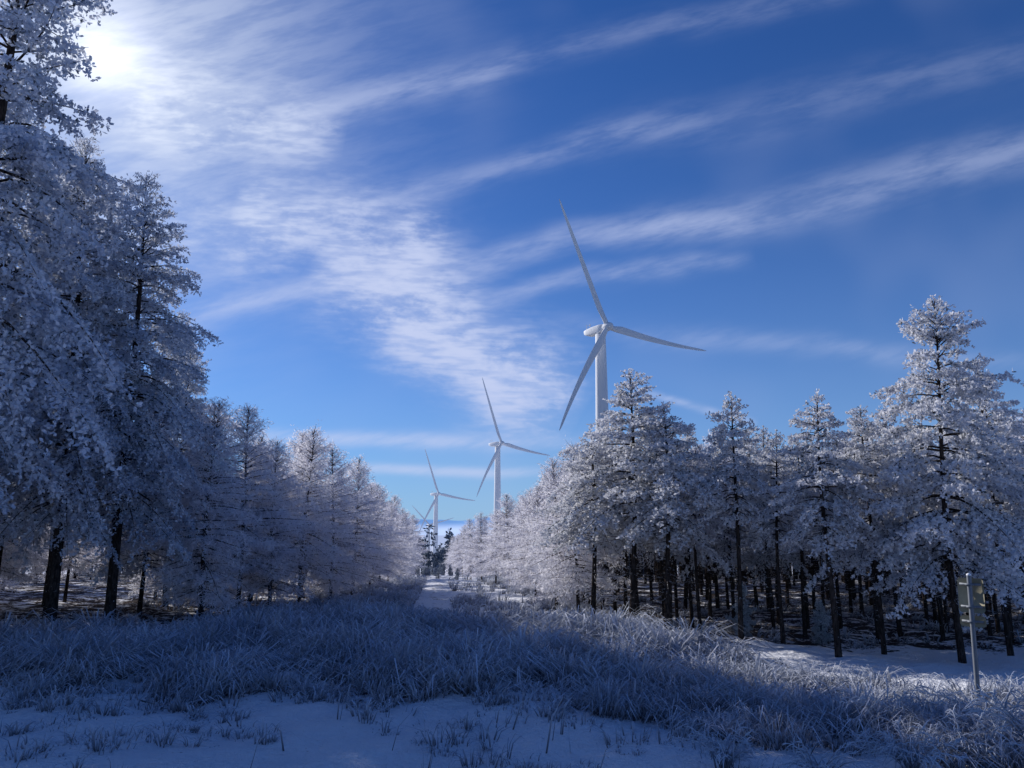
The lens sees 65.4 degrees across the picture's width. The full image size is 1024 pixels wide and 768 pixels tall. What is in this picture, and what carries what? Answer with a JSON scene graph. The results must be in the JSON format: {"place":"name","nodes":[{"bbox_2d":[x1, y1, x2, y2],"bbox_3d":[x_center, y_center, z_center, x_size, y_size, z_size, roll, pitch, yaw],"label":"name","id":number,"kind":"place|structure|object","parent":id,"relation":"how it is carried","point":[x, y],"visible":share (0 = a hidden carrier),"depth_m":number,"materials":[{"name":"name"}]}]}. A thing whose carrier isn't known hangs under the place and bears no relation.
{"place":"outdoors","nodes":[
{"label":"outdoors","id":0,"kind":"place"},
{"bbox_2d":[404,574,476,617],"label":"snowy path","id":1,"kind":"structure","parent":0,"point":[437,592],"depth_m":37.42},
{"bbox_2d":[397,517,505,534],"bbox_3d":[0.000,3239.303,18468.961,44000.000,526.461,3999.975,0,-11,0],"label":"hills","id":2,"kind":"structure","parent":0,"point":[444,526],"depth_m":17987.71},
{"bbox_2d":[0,535,1023,767],"bbox_3d":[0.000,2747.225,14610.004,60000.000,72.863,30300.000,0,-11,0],"label":"ground","id":3,"kind":"structure","parent":0,"point":[327,739],"depth_m":11.44,"materials":[{"name":"snow"}]},
{"bbox_2d":[0,533,45,593],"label":"larch tree","id":4,"kind":"object","parent":3,"relation":"on","point":[8,583],"visible":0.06,"depth_m":31.77,"materials":[{"name":"white plant"}]},
{"bbox_2d":[0,469,48,586],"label":"larch tree","id":5,"kind":"object","parent":3,"relation":"on","point":[8,568],"visible":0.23,"depth_m":29.03,"materials":[{"name":"white plant"}]},
{"bbox_2d":[0,133,85,567],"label":"pine tree","id":6,"kind":"object","parent":3,"relation":"on","point":[38,537],"visible":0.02,"depth_m":25.91,"materials":[{"name":"white plant"}]},
{"bbox_2d":[0,40,94,522],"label":"pine tree","id":7,"kind":"object","parent":3,"relation":"on","point":[20,116],"visible":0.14,"depth_m":21.22,"materials":[{"name":"white plant"}]},
{"bbox_2d":[21,524,106,601],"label":"larch tree","id":8,"kind":"object","parent":3,"relation":"on","point":[66,564],"visible":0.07,"depth_m":31.95,"materials":[{"name":"white plant"}]},
{"bbox_2d":[0,0,155,514],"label":"pine tree","id":9,"kind":"object","parent":3,"relation":"on","point":[44,306],"visible":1,"depth_m":16.75,"materials":[{"name":"white plant"}]},
{"bbox_2d":[17,232,146,606],"bbox_3d":[-17.395,1.007,31.710,6.460,15.445,6.619,-2,-11,11],"label":"pine tree","id":10,"kind":"object","parent":3,"relation":"on","point":[44,536],"depth_m":29.91,"materials":[{"name":"white plant"}]},
{"bbox_2d":[0,133,174,618],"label":"pine tree","id":11,"kind":"object","parent":3,"relation":"on","point":[24,557],"visible":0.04,"depth_m":24.41,"materials":[{"name":"white plant"}]},
{"bbox_2d":[0,138,194,622],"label":"pine tree","id":12,"kind":"object","parent":3,"relation":"on","point":[60,523],"visible":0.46,"depth_m":21.09,"materials":[{"name":"white plant"}]},
{"bbox_2d":[25,214,189,565],"bbox_3d":[-13.843,0.688,28.144,5.536,14.743,5.402,10,-15,-43],"label":"pine tree","id":13,"kind":"object","parent":3,"relation":"on","point":[148,326],"visible":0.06,"depth_m":28.75,"materials":[{"name":"white plant"}]},
{"bbox_2d":[0,170,230,623],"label":"pine tree","id":14,"kind":"object","parent":3,"relation":"on","point":[173,338],"visible":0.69,"depth_m":22.49,"materials":[{"name":"white plant"}]},
{"bbox_2d":[68,408,211,616],"bbox_3d":[-11.946,4.002,26.521,4.848,7.534,4.736,4,-11,-21],"label":"larch tree","id":15,"kind":"object","parent":3,"relation":"on","point":[135,568],"visible":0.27,"depth_m":26.13,"materials":[{"name":"white plant"}]},
{"bbox_2d":[128,524,182,599],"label":"larch tree","id":16,"kind":"object","parent":3,"relation":"on","point":[149,584],"visible":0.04,"depth_m":32.35,"materials":[{"name":"white plant"}]},
{"bbox_2d":[130,309,207,598],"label":"pine tree","id":17,"kind":"object","parent":3,"relation":"on","point":[200,361],"visible":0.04,"depth_m":33.62,"materials":[{"name":"white plant"}]},
{"bbox_2d":[141,340,212,606],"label":"pine tree","id":18,"kind":"object","parent":3,"relation":"on","point":[191,387],"visible":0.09,"depth_m":30.29,"materials":[{"name":"white plant"}]},
{"bbox_2d":[120,397,263,618],"bbox_3d":[-9.227,3.776,24.517,4.053,7.096,4.042,-1,-11,7],"label":"larch tree","id":19,"kind":"object","parent":3,"relation":"on","point":[182,576],"visible":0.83,"depth_m":24.23,"materials":[{"name":"white plant"}]},
{"bbox_2d":[145,404,276,610],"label":"larch tree","id":20,"kind":"object","parent":3,"relation":"on","point":[233,590],"visible":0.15,"depth_m":26.73,"materials":[{"name":"white plant"}]},
{"bbox_2d":[171,403,321,605],"bbox_3d":[-8.884,4.095,27.260,4.736,7.534,4.848,-9,-14,40],"label":"larch tree","id":21,"kind":"object","parent":3,"relation":"on","point":[258,524],"visible":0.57,"depth_m":27.21,"materials":[{"name":"white plant"}]},
{"bbox_2d":[209,429,315,605],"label":"larch tree","id":22,"kind":"object","parent":3,"relation":"on","point":[245,577],"visible":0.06,"depth_m":30.35,"materials":[{"name":"white plant"}]},
{"bbox_2d":[231,437,329,604],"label":"larch tree","id":23,"kind":"object","parent":3,"relation":"on","point":[268,581],"visible":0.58,"depth_m":28.31,"materials":[{"name":"white plant"}]},
{"bbox_2d":[258,420,356,602],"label":"larch tree","id":24,"kind":"object","parent":3,"relation":"on","point":[313,508],"visible":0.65,"depth_m":30.41,"materials":[{"name":"white plant"}]},
{"bbox_2d":[277,424,362,598],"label":"larch tree","id":25,"kind":"object","parent":3,"relation":"on","point":[292,471],"visible":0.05,"depth_m":34.22,"materials":[{"name":"white plant"}]},
{"bbox_2d":[300,444,385,599],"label":"larch tree","id":26,"kind":"object","parent":3,"relation":"on","point":[329,584],"visible":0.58,"depth_m":32.35,"materials":[{"name":"white plant"}]},
{"bbox_2d":[329,455,402,594],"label":"larch tree","id":27,"kind":"object","parent":3,"relation":"on","point":[368,561],"visible":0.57,"depth_m":35.35,"materials":[{"name":"white plant"}]},
{"bbox_2d":[353,481,408,591],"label":"larch tree","id":28,"kind":"object","parent":3,"relation":"on","point":[383,571],"visible":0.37,"depth_m":37.81,"materials":[{"name":"white plant"}]},
{"bbox_2d":[360,480,416,582],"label":"larch tree","id":29,"kind":"object","parent":3,"relation":"on","point":[389,522],"visible":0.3,"depth_m":41.31,"materials":[{"name":"white plant"}]},
{"bbox_2d":[373,499,418,580],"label":"larch tree","id":30,"kind":"object","parent":3,"relation":"on","point":[400,548],"visible":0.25,"depth_m":44.59,"materials":[{"name":"white plant"}]},
{"bbox_2d":[389,494,420,578],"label":"larch tree","id":31,"kind":"object","parent":3,"relation":"on","point":[394,496],"visible":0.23,"depth_m":47.95,"materials":[{"name":"white plant"}]},
{"bbox_2d":[396,510,424,574],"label":"larch tree","id":32,"kind":"object","parent":3,"relation":"on","point":[406,520],"visible":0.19,"depth_m":56.02,"materials":[{"name":"white plant"}]},
{"bbox_2d":[401,515,424,573],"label":"larch tree","id":33,"kind":"object","parent":3,"relation":"on","point":[411,567],"visible":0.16,"depth_m":64.67,"materials":[{"name":"white plant"}]},
{"bbox_2d":[408,515,430,568],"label":"larch tree","id":34,"kind":"object","parent":3,"relation":"on","point":[416,521],"visible":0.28,"depth_m":74.48,"materials":[{"name":"white plant"}]},
{"bbox_2d":[20,524,819,573],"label":"trees","id":35,"kind":"object","parent":3,"relation":"on","point":[434,561],"visible":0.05,"depth_m":169.13,"materials":[{"name":"green plant"}]},
{"bbox_2d":[419,450,474,569],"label":"wind turbine","id":36,"kind":"object","parent":3,"relation":"on","point":[435,504],"visible":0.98,"depth_m":751.34,"materials":[{"name":"white paint"}]},
{"bbox_2d":[448,533,464,574],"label":"larch tree","id":37,"kind":"object","parent":3,"relation":"on","point":[452,558],"visible":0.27,"depth_m":74.15,"materials":[{"name":"white plant"}]},
{"bbox_2d":[447,525,473,574],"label":"larch tree","id":38,"kind":"object","parent":3,"relation":"on","point":[456,554],"visible":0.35,"depth_m":64.39,"materials":[{"name":"white plant"}]},
{"bbox_2d":[458,518,484,578],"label":"larch tree","id":39,"kind":"object","parent":3,"relation":"on","point":[468,568],"visible":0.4,"depth_m":56.62,"materials":[{"name":"white plant"}]},
{"bbox_2d":[457,513,501,579],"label":"larch tree","id":40,"kind":"object","parent":3,"relation":"on","point":[479,529],"visible":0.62,"depth_m":49.90,"materials":[{"name":"white plant"}]},
{"bbox_2d":[472,509,506,584],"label":"larch tree","id":41,"kind":"object","parent":3,"relation":"on","point":[486,569],"visible":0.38,"depth_m":44.07,"materials":[{"name":"white plant"}]},
{"bbox_2d":[473,493,527,586],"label":"larch tree","id":42,"kind":"object","parent":3,"relation":"on","point":[506,506],"visible":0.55,"depth_m":39.62,"materials":[{"name":"white plant"}]},
{"bbox_2d":[0,573,1023,767],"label":"frosted grass","id":43,"kind":"structure","parent":3,"relation":"on","point":[389,647],"depth_m":13.33,"materials":[{"name":"plant"}]},
{"bbox_2d":[10,485,1013,582],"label":"plantation","id":44,"kind":"object","parent":3,"relation":"on","point":[816,566],"depth_m":59.52,"materials":[{"name":"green plant"}]},
{"bbox_2d":[477,378,549,529],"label":"wind turbine","id":45,"kind":"object","parent":3,"relation":"on","point":[497,476],"visible":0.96,"depth_m":521.65,"materials":[{"name":"white paint"}]},
{"bbox_2d":[493,488,536,593],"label":"larch tree","id":46,"kind":"object","parent":3,"relation":"on","point":[517,521],"visible":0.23,"depth_m":34.95,"materials":[{"name":"white plant"}]},
{"bbox_2d":[500,483,567,602],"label":"larch tree","id":47,"kind":"object","parent":3,"relation":"on","point":[523,548],"visible":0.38,"depth_m":30.89,"materials":[{"name":"white plant"}]},
{"bbox_2d":[519,458,603,610],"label":"larch tree","id":48,"kind":"object","parent":3,"relation":"on","point":[537,556],"visible":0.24,"depth_m":27.47,"materials":[{"name":"white plant"}]},
{"bbox_2d":[519,438,630,611],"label":"larch tree","id":49,"kind":"object","parent":3,"relation":"on","point":[577,580],"visible":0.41,"depth_m":23.75,"materials":[{"name":"white plant"}]},
{"bbox_2d":[533,427,632,613],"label":"pine tree","id":50,"kind":"object","parent":3,"relation":"on","point":[567,504],"visible":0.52,"depth_m":21.86,"materials":[{"name":"white plant"}]},
{"bbox_2d":[601,445,629,612],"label":"larch tree","id":51,"kind":"object","parent":3,"relation":"on","point":[614,605],"visible":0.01,"depth_m":25.71,"materials":[{"name":"brown plant"}]},
{"bbox_2d":[611,442,637,618],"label":"larch tree","id":52,"kind":"object","parent":3,"relation":"on","point":[625,595],"visible":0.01,"depth_m":26.27,"materials":[{"name":"brown plant"}]},
{"bbox_2d":[533,368,731,619],"bbox_3d":[3.320,3.064,20.744,4.172,7.090,4.523,-9,-14,41],"label":"pine tree","id":53,"kind":"object","parent":3,"relation":"on","point":[642,421],"visible":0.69,"depth_m":20.51,"materials":[{"name":"white plant"}]},
{"bbox_2d":[559,199,705,466],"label":"wind turbine","id":54,"kind":"object","parent":3,"relation":"on","point":[598,351],"visible":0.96,"depth_m":265.56,"materials":[{"name":"white paint"}]},
{"bbox_2d":[589,429,686,615],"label":"pine tree","id":55,"kind":"object","parent":3,"relation":"on","point":[623,560],"visible":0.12,"depth_m":23.41,"materials":[{"name":"white plant"}]},
{"bbox_2d":[625,434,694,628],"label":"pine tree","id":56,"kind":"object","parent":3,"relation":"on","point":[671,615],"visible":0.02,"depth_m":21.78,"materials":[{"name":"white plant"}]},
{"bbox_2d":[645,449,677,620],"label":"pine tree","id":57,"kind":"object","parent":3,"relation":"on","point":[661,577],"visible":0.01,"depth_m":24.99,"materials":[{"name":"brown plant"}]},
{"bbox_2d":[605,401,730,629],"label":"pine tree","id":58,"kind":"object","parent":3,"relation":"on","point":[665,457],"visible":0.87,"depth_m":19.55,"materials":[{"name":"white plant"}]},
{"bbox_2d":[647,451,693,626],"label":"pine tree","id":59,"kind":"object","parent":3,"relation":"on","point":[675,595],"visible":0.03,"depth_m":23.77,"materials":[{"name":"brown plant"}]},
{"bbox_2d":[672,445,705,608],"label":"pine tree","id":60,"kind":"object","parent":3,"relation":"on","point":[685,592],"visible":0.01,"depth_m":28.39,"materials":[{"name":"brown plant"}]},
{"bbox_2d":[645,429,742,628],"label":"pine tree","id":61,"kind":"object","parent":3,"relation":"on","point":[694,440],"visible":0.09,"depth_m":22.75,"materials":[{"name":"white plant"}]},
{"bbox_2d":[658,446,735,631],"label":"larch tree","id":62,"kind":"object","parent":3,"relation":"on","point":[696,582],"visible":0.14,"depth_m":21.06,"materials":[{"name":"white plant"}]},
{"bbox_2d":[684,441,733,619],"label":"tree","id":63,"kind":"object","parent":3,"relation":"on","point":[709,597],"visible":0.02,"depth_m":25.23,"materials":[{"name":"brown plant"}]},
{"bbox_2d":[701,429,732,610],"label":"tree","id":64,"kind":"object","parent":3,"relation":"on","point":[717,601],"visible":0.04,"depth_m":27.74,"materials":[{"name":"brown plant"}]},
{"bbox_2d":[668,722,770,767],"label":"frosted shrub","id":65,"kind":"object","parent":3,"relation":"on","point":[723,759],"visible":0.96,"depth_m":8.98,"materials":[{"name":"white plant"}]},
{"bbox_2d":[676,433,773,627],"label":"pine tree","id":66,"kind":"object","parent":3,"relation":"on","point":[729,556],"visible":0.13,"depth_m":22.70,"materials":[{"name":"white plant"}]},
{"bbox_2d":[692,537,757,608],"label":"pine tree","id":67,"kind":"object","parent":3,"relation":"on","point":[727,596],"visible":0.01,"depth_m":29.43,"materials":[{"name":"brown plant"}]},
{"bbox_2d":[683,391,779,639],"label":"pine tree","id":68,"kind":"object","parent":3,"relation":"on","point":[715,480],"visible":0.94,"depth_m":19.23,"materials":[{"name":"white plant"}]},
{"bbox_2d":[725,583,756,636],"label":"spruce sapling","id":69,"kind":"object","parent":3,"relation":"on","point":[747,612],"visible":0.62,"depth_m":20.59,"materials":[{"name":"white plant"}]},
{"bbox_2d":[719,431,774,607],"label":"pine tree","id":70,"kind":"object","parent":3,"relation":"on","point":[753,577],"visible":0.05,"depth_m":29.19,"materials":[{"name":"white plant"}]},
{"bbox_2d":[731,426,790,611],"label":"pine tree","id":71,"kind":"object","parent":3,"relation":"on","point":[764,443],"visible":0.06,"depth_m":27.67,"materials":[{"name":"white plant"}]},
{"bbox_2d":[722,429,817,643],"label":"pine tree","id":72,"kind":"object","parent":3,"relation":"on","point":[767,514],"visible":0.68,"depth_m":19.21,"materials":[{"name":"white plant"}]},
{"bbox_2d":[729,461,811,630],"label":"pine tree","id":73,"kind":"object","parent":3,"relation":"on","point":[752,561],"visible":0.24,"depth_m":21.96,"materials":[{"name":"white plant"}]},
{"bbox_2d":[729,452,818,614],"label":"pine tree","id":74,"kind":"object","parent":3,"relation":"on","point":[758,460],"visible":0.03,"depth_m":25.91,"materials":[{"name":"brown plant"}]},
{"bbox_2d":[765,453,798,624],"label":"larch tree","id":75,"kind":"object","parent":3,"relation":"on","point":[777,616],"visible":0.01,"depth_m":23.41,"materials":[{"name":"brown plant"}]},
{"bbox_2d":[775,448,805,607],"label":"pine tree","id":76,"kind":"object","parent":3,"relation":"on","point":[787,586],"visible":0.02,"depth_m":29.91,"materials":[{"name":"brown plant"}]},
{"bbox_2d":[761,437,832,636],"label":"pine tree","id":77,"kind":"object","parent":3,"relation":"on","point":[802,595],"visible":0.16,"depth_m":20.89,"materials":[{"name":"white plant"}]},
{"bbox_2d":[766,434,829,628],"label":"pine tree","id":78,"kind":"object","parent":3,"relation":"on","point":[805,582],"visible":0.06,"depth_m":22.20,"materials":[{"name":"white plant"}]},
{"bbox_2d":[810,600,833,644],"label":"spruce sapling","id":79,"kind":"object","parent":3,"relation":"on","point":[820,622],"visible":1,"depth_m":19.62,"materials":[{"name":"white plant"}]},
{"bbox_2d":[764,388,885,656],"bbox_3d":[6.978,3.035,17.637,2.634,5.917,2.933,5,-11,-23],"label":"pine tree","id":80,"kind":"object","parent":3,"relation":"on","point":[819,478],"visible":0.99,"depth_m":17.39,"materials":[{"name":"white plant"}]},
{"bbox_2d":[773,733,878,767],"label":"frosted shrub","id":81,"kind":"object","parent":3,"relation":"on","point":[807,762],"visible":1,"depth_m":8.52,"materials":[{"name":"white plant"}]},
{"bbox_2d":[796,435,867,611],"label":"pine tree","id":82,"kind":"object","parent":3,"relation":"on","point":[805,443],"visible":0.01,"depth_m":27.24,"materials":[{"name":"brown plant"}]},
{"bbox_2d":[810,445,862,628],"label":"pine tree","id":83,"kind":"object","parent":3,"relation":"on","point":[838,594],"visible":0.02,"depth_m":22.58,"materials":[{"name":"brown plant"}]},
{"bbox_2d":[809,437,873,617],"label":"tree","id":84,"kind":"object","parent":3,"relation":"on","point":[861,605],"visible":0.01,"depth_m":25.34,"materials":[{"name":"brown plant"}]},
{"bbox_2d":[828,455,867,611],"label":"pine tree","id":85,"kind":"object","parent":3,"relation":"on","point":[850,591],"visible":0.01,"depth_m":27.49,"materials":[{"name":"brown plant"}]},
{"bbox_2d":[832,432,898,643],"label":"pine tree","id":86,"kind":"object","parent":3,"relation":"on","point":[876,619],"visible":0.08,"depth_m":20.01,"materials":[{"name":"white plant"}]},
{"bbox_2d":[803,405,937,654],"bbox_3d":[8.214,3.349,18.494,2.830,5.822,3.068,-6,-12,30],"label":"pine tree","id":87,"kind":"object","parent":3,"relation":"on","point":[861,454],"visible":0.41,"depth_m":18.27,"materials":[{"name":"white plant"}]},
{"bbox_2d":[834,405,940,635],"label":"pine tree","id":88,"kind":"object","parent":3,"relation":"on","point":[881,425],"visible":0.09,"depth_m":21.80,"materials":[{"name":"white plant"}]},
{"bbox_2d":[832,677,952,733],"bbox_3d":[4.866,4.175,10.179,1.436,0.742,1.508,-4,-11,19],"label":"frosted shrub","id":89,"kind":"object","parent":3,"relation":"on","point":[862,699],"visible":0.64,"depth_m":10.10,"materials":[{"name":"white plant"}]},
{"bbox_2d":[846,715,967,767],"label":"frosted shrub","id":90,"kind":"object","parent":3,"relation":"on","point":[900,754],"visible":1,"depth_m":8.64,"materials":[{"name":"white plant"}]},
{"bbox_2d":[894,439,938,623],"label":"pine tree","id":91,"kind":"object","parent":3,"relation":"on","point":[935,615],"visible":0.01,"depth_m":23.95,"materials":[{"name":"brown plant"}]},
{"bbox_2d":[896,448,939,628],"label":"pine tree","id":92,"kind":"object","parent":3,"relation":"on","point":[926,614],"visible":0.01,"depth_m":22.59,"materials":[{"name":"brown plant"}]},
{"bbox_2d":[832,294,1023,663],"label":"pine tree","id":93,"kind":"object","parent":3,"relation":"on","point":[993,525],"visible":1,"depth_m":16.76,"materials":[{"name":"white plant"}]},
{"bbox_2d":[919,457,959,632],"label":"pine tree","id":94,"kind":"object","parent":3,"relation":"on","point":[945,602],"visible":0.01,"depth_m":21.51,"materials":[{"name":"brown plant"}]},
{"bbox_2d":[903,450,979,639],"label":"pine tree","id":95,"kind":"object","parent":3,"relation":"on","point":[941,623],"visible":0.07,"depth_m":20.47,"materials":[{"name":"white plant"}]},
{"bbox_2d":[906,703,1023,766],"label":"frosted shrub","id":96,"kind":"object","parent":3,"relation":"on","point":[962,739],"visible":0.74,"depth_m":8.82,"materials":[{"name":"white plant"}]},
{"bbox_2d":[910,679,1023,745],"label":"frosted shrub","id":97,"kind":"object","parent":3,"relation":"on","point":[962,702],"visible":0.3,"depth_m":9.94,"materials":[{"name":"white plant"}]},
{"bbox_2d":[919,361,1023,642],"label":"pine tree","id":98,"kind":"object","parent":3,"relation":"on","point":[1017,426],"visible":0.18,"depth_m":19.67,"materials":[{"name":"white plant"}]},
{"bbox_2d":[957,573,986,703],"bbox_3d":[6.744,3.918,11.585,0.352,2.284,0.138,-8,-13,37],"label":"road sign","id":99,"kind":"object","parent":3,"relation":"on","point":[971,598],"visible":0.94,"depth_m":11.70,"materials":[{"name":"metal"}]},
{"bbox_2d":[937,448,1020,635],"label":"pine tree","id":100,"kind":"object","parent":3,"relation":"on","point":[989,630],"visible":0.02,"depth_m":20.37,"materials":[{"name":"white plant"}]},
{"bbox_2d":[939,673,1023,744],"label":"frosted shrub","id":101,"kind":"object","parent":3,"relation":"on","point":[1002,718],"visible":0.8,"depth_m":8.99,"materials":[{"name":"white plant"}]},
{"bbox_2d":[949,396,1023,655],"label":"pine tree","id":102,"kind":"object","parent":3,"relation":"on","point":[1005,428],"visible":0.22,"depth_m":18.09,"materials":[{"name":"white plant"}]},
{"bbox_2d":[959,670,1023,696],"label":"frosted shrub","id":103,"kind":"object","parent":3,"relation":"on","point":[1008,679],"visible":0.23,"depth_m":12.28,"materials":[{"name":"white plant"}]},
{"bbox_2d":[964,549,1020,633],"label":"pine tree","id":104,"kind":"object","parent":3,"relation":"on","point":[997,620],"depth_m":21.26,"materials":[{"name":"plant"}]},
{"bbox_2d":[0,0,1023,520],"label":"sky","id":105,"kind":"structure","parent":0,"point":[367,194],"materials":[{"name":"blue"}]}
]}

